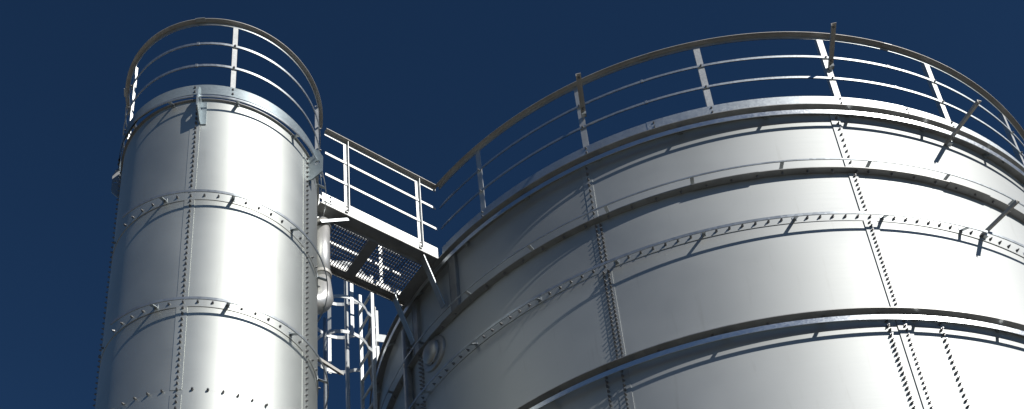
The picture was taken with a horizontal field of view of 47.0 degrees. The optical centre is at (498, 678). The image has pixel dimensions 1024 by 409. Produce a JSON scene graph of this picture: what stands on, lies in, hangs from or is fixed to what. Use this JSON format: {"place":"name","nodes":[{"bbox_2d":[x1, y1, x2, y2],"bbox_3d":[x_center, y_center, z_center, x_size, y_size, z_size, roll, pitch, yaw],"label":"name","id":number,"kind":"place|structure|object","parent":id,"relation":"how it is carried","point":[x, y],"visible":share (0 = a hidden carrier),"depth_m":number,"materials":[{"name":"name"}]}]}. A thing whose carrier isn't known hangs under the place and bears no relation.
{"place":"outdoors","nodes":[
{"label":"outdoors","id":0,"kind":"place"},
{"bbox_2d":[0,0,1023,408],"label":"sky","id":1,"kind":"structure","parent":0,"point":[416,84],"materials":[{"name":"blue"}]},
{"label":"ground","id":2,"kind":"structure","parent":0,"visible":0},
{"bbox_2d":[93,86,328,408],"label":"steel silo","id":3,"kind":"object","parent":2,"relation":"on","point":[212,293],"visible":1,"depth_m":9.95,"materials":[{"name":"silver metal"}]},
{"bbox_2d":[118,17,322,193],"bbox_3d":[-2.744,-5.317,11.762,1.964,1.095,1.976,-5,-28,0],"label":"guard rail","id":4,"kind":"object","parent":3,"relation":"on","point":[231,91],"visible":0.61,"depth_m":11.17,"materials":[{"name":"metal"}]},
{"bbox_2d":[317,217,332,314],"bbox_3d":[-1.776,-4.037,11.517,0.322,1.265,0.210,8,-31,-23],"label":"vent duct","id":5,"kind":"object","parent":3,"relation":"attached to","point":[323,238],"visible":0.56,"depth_m":11.47,"materials":[{"name":"metal"}]},
{"bbox_2d":[318,358,343,374],"bbox_3d":[-1.768,-3.132,11.614,0.051,0.048,0.598,-27,-35,34],"label":"support arm","id":6,"kind":"object","parent":3,"relation":"attached to","point":[332,367],"visible":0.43,"depth_m":11.72},
{"bbox_2d":[323,317,326,408],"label":"conduit pipe","id":7,"kind":"object","parent":2,"relation":"on","point":[324,356],"visible":1,"depth_m":12.62,"materials":[{"name":"metal"}]},
{"bbox_2d":[344,265,349,408],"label":"conduit pipe","id":8,"kind":"object","parent":2,"relation":"on","point":[347,367],"depth_m":13.39,"materials":[{"name":"metal"}]},
{"bbox_2d":[369,103,1023,408],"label":"steel silo","id":9,"kind":"object","parent":2,"relation":"on","point":[813,256],"visible":0.99,"depth_m":10.77,"materials":[{"name":"silver metal"}]},
{"bbox_2d":[317,261,377,408],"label":"cage ladder","id":10,"kind":"object","parent":9,"relation":"attached to","point":[352,333],"visible":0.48,"depth_m":13.76,"materials":[{"name":"metal"}]},
{"bbox_2d":[317,128,445,344],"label":"walkway bridge","id":11,"kind":"structure","parent":9,"relation":"attached to","point":[371,231],"depth_m":12.44,"materials":[{"name":"metal"}]},
{"bbox_2d":[401,329,412,408],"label":"fill pipe","id":12,"kind":"object","parent":9,"relation":"attached to","point":[407,379],"visible":0.77,"depth_m":12.70,"materials":[{"name":"metal"}]},
{"bbox_2d":[411,299,421,355],"bbox_3d":[-0.890,-3.821,12.821,0.040,0.740,0.112,12,-33,-28],"label":"bridge bracket","id":13,"kind":"object","parent":9,"relation":"attached to","point":[416,326],"visible":1,"depth_m":12.82,"materials":[{"name":"metal"}]},
{"bbox_2d":[423,335,445,372],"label":"relief dome","id":14,"kind":"structure","parent":9,"relation":"attached to","point":[434,350],"depth_m":12.20,"materials":[{"name":"metal"}]},
{"bbox_2d":[447,254,460,310],"bbox_3d":[-0.461,-4.136,12.304,0.040,0.740,0.112,19,-36,-37],"label":"bridge bracket","id":15,"kind":"object","parent":9,"relation":"attached to","point":[454,286],"visible":0.98,"depth_m":12.29,"materials":[{"name":"metal"}]},
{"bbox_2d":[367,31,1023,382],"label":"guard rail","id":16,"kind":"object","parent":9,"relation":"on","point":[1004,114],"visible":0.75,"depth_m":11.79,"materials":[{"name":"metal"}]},
{"bbox_2d":[576,73,586,117],"bbox_3d":[0.818,-5.747,11.608,0.051,0.048,0.454,-9,-28,7],"label":"support arm","id":17,"kind":"object","parent":16,"relation":"attached to","point":[580,94],"visible":1,"depth_m":11.62},
{"bbox_2d":[828,22,835,69],"bbox_3d":[3.224,-6.091,11.350,0.051,0.048,0.459,-9,-28,7],"label":"support arm","id":18,"kind":"object","parent":16,"relation":"attached to","point":[831,47],"visible":1,"depth_m":11.36},
{"bbox_2d":[945,100,980,146],"bbox_3d":[4.501,-5.366,11.385,0.051,0.048,0.483,5,-30,-18],"label":"support arm","id":19,"kind":"object","parent":9,"relation":"attached to","point":[949,142],"visible":1,"depth_m":11.39},
{"bbox_2d":[981,200,1019,238],"bbox_3d":[4.610,-4.208,10.803,0.051,0.048,0.423,10,-32,-26],"label":"support arm","id":20,"kind":"object","parent":9,"relation":"attached to","point":[1000,217],"visible":0.97,"depth_m":10.79}
]}

